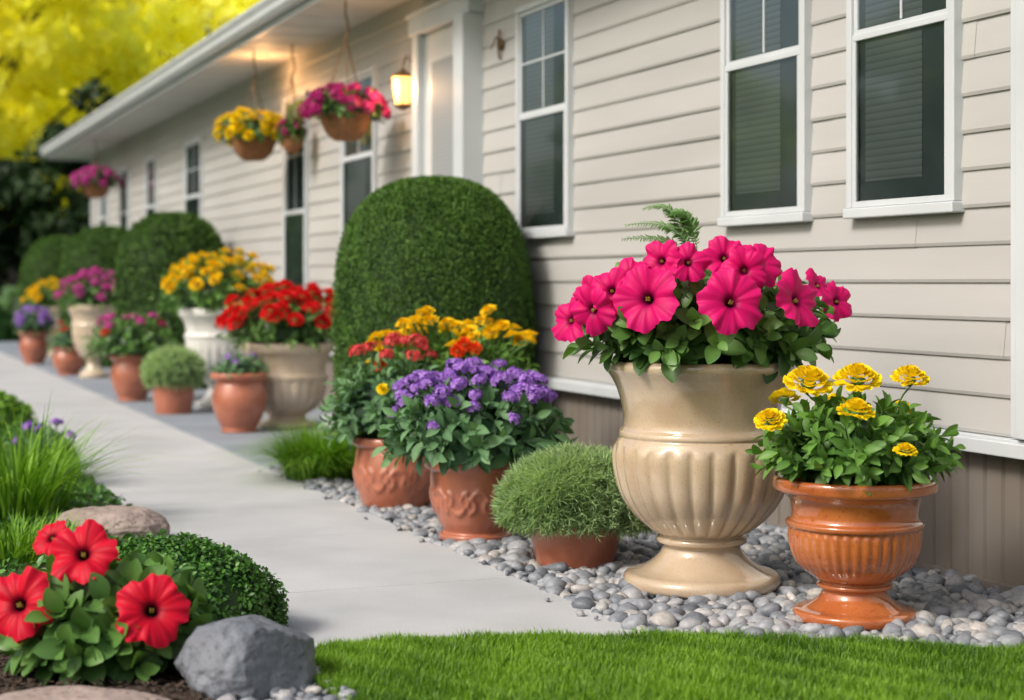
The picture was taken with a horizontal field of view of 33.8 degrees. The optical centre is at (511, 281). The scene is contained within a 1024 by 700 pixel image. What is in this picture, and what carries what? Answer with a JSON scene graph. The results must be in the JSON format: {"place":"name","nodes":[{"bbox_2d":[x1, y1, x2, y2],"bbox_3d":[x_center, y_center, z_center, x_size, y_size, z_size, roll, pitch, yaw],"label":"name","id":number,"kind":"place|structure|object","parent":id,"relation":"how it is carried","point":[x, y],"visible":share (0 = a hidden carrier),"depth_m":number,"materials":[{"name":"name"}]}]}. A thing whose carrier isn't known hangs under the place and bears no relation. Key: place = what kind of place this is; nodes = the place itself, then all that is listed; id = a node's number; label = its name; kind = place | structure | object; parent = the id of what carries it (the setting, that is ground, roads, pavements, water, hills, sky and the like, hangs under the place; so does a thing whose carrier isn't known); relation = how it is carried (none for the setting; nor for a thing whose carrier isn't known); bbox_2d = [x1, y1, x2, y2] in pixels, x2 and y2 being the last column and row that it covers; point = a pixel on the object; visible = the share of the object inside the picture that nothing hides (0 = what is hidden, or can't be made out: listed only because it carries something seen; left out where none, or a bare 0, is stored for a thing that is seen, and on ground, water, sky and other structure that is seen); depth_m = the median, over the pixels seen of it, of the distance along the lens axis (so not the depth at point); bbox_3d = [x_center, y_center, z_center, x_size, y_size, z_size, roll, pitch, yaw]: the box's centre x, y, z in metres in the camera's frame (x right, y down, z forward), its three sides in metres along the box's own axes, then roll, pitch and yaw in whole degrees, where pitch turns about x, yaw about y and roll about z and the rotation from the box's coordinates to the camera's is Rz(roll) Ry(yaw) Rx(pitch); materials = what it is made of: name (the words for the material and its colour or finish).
{"place":"outdoors","nodes":[
{"label":"outdoors","id":0,"kind":"place"},
{"bbox_2d":[0,287,19,341],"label":"ground","id":1,"kind":"structure","parent":0,"point":[5,292],"depth_m":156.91,"materials":[{"name":"green plant"}]},
{"bbox_2d":[0,305,17,341],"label":"shrub","id":2,"kind":"object","parent":1,"relation":"on","point":[6,334],"visible":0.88,"depth_m":30.40,"materials":[{"name":"green plant"}]},
{"bbox_2d":[0,175,20,297],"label":"tree","id":3,"kind":"object","parent":1,"relation":"on","point":[3,226],"visible":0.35,"depth_m":35.08,"materials":[{"name":"green plant"}]},
{"bbox_2d":[1,283,22,340],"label":"shrub","id":4,"kind":"object","parent":1,"relation":"on","point":[12,306],"visible":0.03,"depth_m":31.04,"materials":[{"name":"green plant"}]},
{"bbox_2d":[0,76,115,293],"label":"tree","id":5,"kind":"object","parent":1,"relation":"on","point":[25,187],"visible":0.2,"depth_m":34.28,"materials":[{"name":"green plant"}]},
{"bbox_2d":[0,0,152,224],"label":"tree","id":6,"kind":"object","parent":1,"relation":"on","point":[45,52],"visible":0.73,"depth_m":51.21,"materials":[{"name":"yellow plant"}]},
{"bbox_2d":[0,0,211,190],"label":"tree","id":7,"kind":"object","parent":1,"relation":"on","point":[13,108],"visible":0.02,"depth_m":67.28,"materials":[{"name":"yellow plant"}]},
{"bbox_2d":[19,0,260,191],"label":"tree","id":8,"kind":"object","parent":1,"relation":"on","point":[174,32],"visible":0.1,"depth_m":56.67,"materials":[{"name":"yellow plant"}]},
{"bbox_2d":[40,0,1023,590],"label":"mobile home","id":9,"kind":"object","parent":1,"relation":"on","point":[868,154],"visible":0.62,"depth_m":7.96,"materials":[{"name":"beige plastic"}]},
{"bbox_2d":[70,139,123,198],"bbox_3d":[-5.775,-1.570,23.403,0.751,0.821,0.745,0,0,-22],"label":"hanging basket","id":10,"kind":"object","parent":9,"relation":"hanging from","point":[92,182],"visible":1,"depth_m":23.24,"materials":[{"name":"plant"}]},
{"bbox_2d":[99,193,108,225],"bbox_3d":[-6.153,-0.923,25.377,0.061,1.353,0.712,0,0,-22],"label":"window","id":11,"kind":"structure","parent":9,"relation":"in","point":[103,202],"depth_m":25.31,"materials":[{"name":"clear glass"}]},
{"bbox_2d":[119,166,130,229],"bbox_3d":[-5.412,-0.923,23.519,0.061,1.353,0.712,0,0,-22],"label":"window","id":12,"kind":"structure","parent":9,"relation":"in","point":[124,192],"depth_m":23.45,"materials":[{"name":"clear glass"}]},
{"bbox_2d":[145,154,158,215],"bbox_3d":[-4.606,-0.923,21.499,0.061,1.353,0.762,0,0,-22],"label":"window","id":13,"kind":"structure","parent":9,"relation":"in","point":[151,163],"depth_m":21.49,"materials":[{"name":"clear glass"}]},
{"bbox_2d":[183,136,203,219],"bbox_3d":[-3.587,-0.923,18.945,0.061,1.353,0.962,0,0,-22],"label":"window","id":14,"kind":"structure","parent":9,"relation":"in","point":[193,149],"depth_m":18.88,"materials":[{"name":"clear glass"}]},
{"bbox_2d":[212,51,283,160],"bbox_3d":[-2.218,-1.510,14.461,0.694,0.941,0.671,0,0,4],"label":"hanging basket","id":15,"kind":"object","parent":9,"relation":"hanging from","point":[250,136],"visible":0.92,"depth_m":14.32,"materials":[{"name":"plant"}]},
{"bbox_2d":[275,44,307,153],"bbox_3d":[-1.836,-1.525,14.033,0.275,0.910,0.283,0,0,-22],"label":"hanging basket","id":16,"kind":"object","parent":9,"relation":"hanging from","point":[292,132],"visible":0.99,"depth_m":13.99,"materials":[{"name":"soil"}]},
{"bbox_2d":[282,90,309,301],"bbox_3d":[-1.887,-0.596,14.697,0.051,2.068,0.800,0,0,-22],"label":"window","id":17,"kind":"structure","parent":9,"relation":"in","point":[295,167],"depth_m":14.69,"materials":[{"name":"clear glass"}]},
{"bbox_2d":[298,0,391,141],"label":"hanging basket","id":18,"kind":"object","parent":9,"relation":"hanging from","point":[338,112],"visible":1,"depth_m":11.70,"materials":[{"name":"plant"}]},
{"bbox_2d":[338,66,378,249],"bbox_3d":[-1.176,-0.923,12.903,0.061,1.353,0.912,0,0,-22],"label":"window","id":19,"kind":"structure","parent":9,"relation":"in","point":[359,160],"depth_m":12.88,"materials":[{"name":"clear glass"}]},
{"bbox_2d":[405,0,484,184],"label":"door","id":20,"kind":"structure","parent":9,"relation":"in","point":[447,35],"depth_m":10.89,"materials":[{"name":"white metal"}]},
{"bbox_2d":[515,0,574,239],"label":"window","id":21,"kind":"structure","parent":9,"relation":"in","point":[544,41],"depth_m":9.50,"materials":[{"name":"clear glass"}]},
{"bbox_2d":[717,0,813,226],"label":"window","id":22,"kind":"structure","parent":9,"relation":"in","point":[766,61],"depth_m":7.23,"materials":[{"name":"clear glass"}]},
{"bbox_2d":[843,0,964,218],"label":"window","id":23,"kind":"structure","parent":9,"relation":"in","point":[904,62],"depth_m":6.29,"materials":[{"name":"clear glass"}]},
{"bbox_2d":[0,391,215,523],"bbox_3d":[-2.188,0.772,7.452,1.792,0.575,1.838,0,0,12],"label":"ornamental grass","id":24,"kind":"object","parent":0,"point":[22,487],"depth_m":7.29,"materials":[{"name":"green plant"}]},
{"bbox_2d":[1,2,225,286],"label":"sky","id":25,"kind":"structure","parent":0,"point":[14,276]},
{"bbox_2d":[0,473,237,699],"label":"flower bed ground","id":26,"kind":"structure","parent":0,"point":[169,690],"depth_m":4.38,"materials":[{"name":"brown soil"}]},
{"bbox_2d":[0,389,37,429],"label":"shrub","id":27,"kind":"object","parent":26,"relation":"on","point":[6,400],"visible":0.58,"depth_m":11.65,"materials":[{"name":"green plant"}]},
{"bbox_2d":[0,421,78,469],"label":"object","id":28,"kind":"object","parent":26,"relation":"on","point":[6,434],"visible":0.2,"depth_m":9.54,"materials":[{"name":"green plant"}]},
{"bbox_2d":[10,418,80,458],"bbox_3d":[-2.537,0.902,9.169,0.380,0.319,0.387,0,0,-22],"label":"lilac flower plant","id":29,"kind":"object","parent":26,"relation":"on","point":[39,426],"visible":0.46,"depth_m":9.13,"materials":[{"name":"purple plant"}]},
{"bbox_2d":[0,508,127,569],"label":"ornamental grass","id":30,"kind":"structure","parent":26,"relation":"on","point":[11,539],"depth_m":6.28,"materials":[{"name":"green plant"}]},
{"bbox_2d":[0,685,170,699],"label":"boulder","id":31,"kind":"object","parent":26,"relation":"on","point":[75,692],"visible":1,"depth_m":4.12,"materials":[{"name":"beige stone"}]},
{"bbox_2d":[0,519,214,685],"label":"red petunia plant","id":32,"kind":"object","parent":26,"relation":"on","point":[92,607],"visible":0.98,"depth_m":4.37,"materials":[{"name":"green plant"}]},
{"bbox_2d":[56,505,169,543],"bbox_3d":[-1.658,1.044,6.965,0.487,0.212,0.342,0,0,2],"label":"boulder","id":33,"kind":"object","parent":26,"relation":"on","point":[134,520],"visible":0.41,"depth_m":6.89,"materials":[{"name":"brown stone"}]},
{"bbox_2d":[0,462,276,619],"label":"ground cover","id":34,"kind":"object","parent":26,"relation":"on","point":[94,493],"visible":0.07,"depth_m":7.29,"materials":[{"name":"green plant"}]},
{"bbox_2d":[117,530,289,626],"bbox_3d":[-1.018,0.921,5.082,0.689,0.337,0.696,0,0,3],"label":"boxwood shrub","id":35,"kind":"object","parent":26,"relation":"on","point":[236,584],"visible":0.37,"depth_m":5.00,"materials":[{"name":"green plant"}]},
{"bbox_2d":[174,614,315,699],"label":"boulder","id":36,"kind":"object","parent":26,"relation":"on","point":[256,657],"visible":0.9,"depth_m":4.30,"materials":[{"name":"grey stone"}]},
{"bbox_2d":[0,342,334,466],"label":"pavement slab","id":37,"kind":"structure","parent":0,"point":[204,425],"depth_m":13.15,"materials":[{"name":"concrete"}]},
{"bbox_2d":[8,304,57,363],"bbox_3d":[-6.188,0.672,21.766,0.638,0.778,0.663,0,0,-22],"label":"terracotta planter","id":38,"kind":"object","parent":37,"relation":"on","point":[34,329],"visible":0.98,"depth_m":21.62,"materials":[{"name":"ceramic"}]},
{"bbox_2d":[21,277,62,357],"bbox_3d":[-6.501,0.495,23.675,0.786,1.131,0.778,0,0,-22],"label":"golden pedestal urn","id":39,"kind":"object","parent":37,"relation":"on","point":[44,298],"visible":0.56,"depth_m":23.49,"materials":[{"name":"plant"}]},
{"bbox_2d":[17,235,72,340],"bbox_3d":[-6.958,0.186,25.864,1.236,1.829,1.240,0,0,-22],"label":"clipped hedge","id":40,"kind":"object","parent":37,"relation":"on","point":[42,259],"visible":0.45,"depth_m":25.46,"materials":[{"name":"green plant"}]},
{"bbox_2d":[46,320,84,374],"bbox_3d":[-5.051,0.746,19.194,0.515,0.629,0.522,0,0,-22],"label":"terracotta planter","id":41,"kind":"object","parent":37,"relation":"on","point":[67,359],"visible":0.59,"depth_m":19.05,"materials":[{"name":"ceramic"}]},
{"bbox_2d":[53,266,118,377],"bbox_3d":[-4.622,0.444,18.617,0.782,1.234,0.802,0,0,9],"label":"magenta pedestal urn","id":42,"kind":"object","parent":37,"relation":"on","point":[91,300],"visible":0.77,"depth_m":18.42,"materials":[{"name":"ceramic"}]},
{"bbox_2d":[56,224,127,367],"bbox_3d":[-5.105,0.186,21.220,1.236,1.829,1.240,0,0,-22],"label":"clipped hedge","id":43,"kind":"object","parent":37,"relation":"on","point":[88,248],"visible":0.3,"depth_m":20.83,"materials":[{"name":"green plant"}]},
{"bbox_2d":[80,311,178,401],"bbox_3d":[-3.395,0.661,15.020,0.891,0.799,0.885,0,0,-22],"label":"terracotta planter","id":44,"kind":"object","parent":37,"relation":"on","point":[128,347],"visible":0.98,"depth_m":14.85,"materials":[{"name":"ceramic"}]},
{"bbox_2d":[111,210,227,389],"bbox_3d":[-3.423,0.186,17.003,1.236,1.829,1.240,0,0,-22],"label":"clipped hedge","id":45,"kind":"object","parent":37,"relation":"on","point":[154,247],"visible":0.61,"depth_m":16.59,"materials":[{"name":"green plant"}]},
{"bbox_2d":[139,342,206,413],"bbox_3d":[-2.735,0.772,13.599,0.558,0.576,0.576,0,0,-22],"label":"spiky grass pot","id":46,"kind":"object","parent":37,"relation":"on","point":[181,366],"visible":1,"depth_m":13.46,"materials":[{"name":"ceramic"}]},
{"bbox_2d":[149,247,275,409],"bbox_3d":[-2.476,0.384,14.087,1.077,1.354,1.104,0,0,-22],"label":"marigold pedestal urn","id":47,"kind":"object","parent":37,"relation":"on","point":[200,297],"visible":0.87,"depth_m":13.84,"materials":[{"name":"plant"}]},
{"bbox_2d":[207,351,270,432],"bbox_3d":[-1.926,0.768,11.909,0.438,0.585,0.458,0,0,-22],"label":"terracotta planter","id":48,"kind":"object","parent":37,"relation":"on","point":[239,398],"visible":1,"depth_m":11.77,"materials":[{"name":"ceramic"}]},
{"bbox_2d":[213,279,337,428],"bbox_3d":[-1.638,0.520,12.302,1.085,1.082,1.022,0,0,-22],"label":"geranium urn","id":49,"kind":"object","parent":37,"relation":"on","point":[286,336],"visible":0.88,"depth_m":12.03,"materials":[{"name":"ceramic"}]},
{"bbox_2d":[323,414,333,433],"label":"flowers","id":50,"kind":"object","parent":37,"relation":"on","point":[330,415],"visible":0.03,"depth_m":11.21,"materials":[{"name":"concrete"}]},
{"bbox_2d":[0,352,633,647],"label":"path","id":51,"kind":"structure","parent":0,"point":[343,570],"depth_m":6.99,"materials":[{"name":"concrete"}]},
{"bbox_2d":[313,623,1023,699],"bbox_3d":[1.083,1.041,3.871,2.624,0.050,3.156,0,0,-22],"label":"lawn grass","id":52,"kind":"structure","parent":0,"point":[396,662],"depth_m":4.57,"materials":[{"name":"green plant"}]},
{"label":"gravel bed ground","id":53,"kind":"structure","parent":0,"visible":0},
{"bbox_2d":[216,465,1023,699],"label":"gravel","id":54,"kind":"structure","parent":53,"relation":"on","point":[951,605],"depth_m":5.61,"materials":[{"name":"grey gravel"}]},
{"bbox_2d":[191,412,361,480],"bbox_3d":[-1.003,0.870,9.142,1.537,0.380,1.638,0,0,-22],"label":"grass tuft","id":55,"kind":"object","parent":54,"relation":"on","point":[305,456],"visible":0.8,"depth_m":8.94,"materials":[{"name":"green plant"}]},
{"bbox_2d":[318,332,448,507],"bbox_3d":[-0.555,0.649,7.978,0.744,0.822,0.719,0,0,-22],"label":"red flower pot","id":56,"kind":"object","parent":54,"relation":"on","point":[362,405],"visible":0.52,"depth_m":7.84,"materials":[{"name":"ceramic"}]},
{"bbox_2d":[328,174,537,434],"bbox_3d":[-0.446,0.251,9.564,1.184,1.725,1.191,0,0,-22],"label":"clipped hedge","id":57,"kind":"object","parent":54,"relation":"on","point":[451,246],"visible":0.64,"depth_m":9.18,"materials":[{"name":"green plant"}]},
{"bbox_2d":[365,304,543,394],"bbox_3d":[-0.285,0.586,8.287,0.882,0.950,0.921,0,0,-22],"label":"golden flower pot","id":58,"kind":"object","parent":54,"relation":"on","point":[468,344],"visible":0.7,"depth_m":8.21,"materials":[{"name":"plant"}]},
{"bbox_2d":[372,356,577,540],"bbox_3d":[-0.153,0.684,6.962,0.846,0.752,0.826,0,0,-22],"label":"purple flower pot","id":59,"kind":"object","parent":54,"relation":"on","point":[468,433],"visible":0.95,"depth_m":6.78,"materials":[{"name":"ceramic"}]},
{"bbox_2d":[488,439,654,568],"bbox_3d":[0.237,0.826,6.360,0.684,0.469,0.672,0,0,-22],"label":"spiky grass pot","id":60,"kind":"object","parent":54,"relation":"on","point":[565,503],"visible":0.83,"depth_m":6.18,"materials":[{"name":"ceramic"}]},
{"bbox_2d":[551,203,851,598],"bbox_3d":[0.655,0.393,5.848,1.047,1.336,0.985,0,0,-22],"label":"petunia urn","id":61,"kind":"object","parent":54,"relation":"on","point":[715,341],"visible":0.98,"depth_m":5.60,"materials":[{"name":"beige ceramic"}]},
{"bbox_2d":[745,363,965,629],"bbox_3d":[1.072,0.656,5.305,0.707,0.808,0.680,0,0,-22],"label":"marigold urn","id":62,"kind":"object","parent":54,"relation":"on","point":[852,484],"visible":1,"depth_m":5.16,"materials":[{"name":"ceramic"}]}
]}

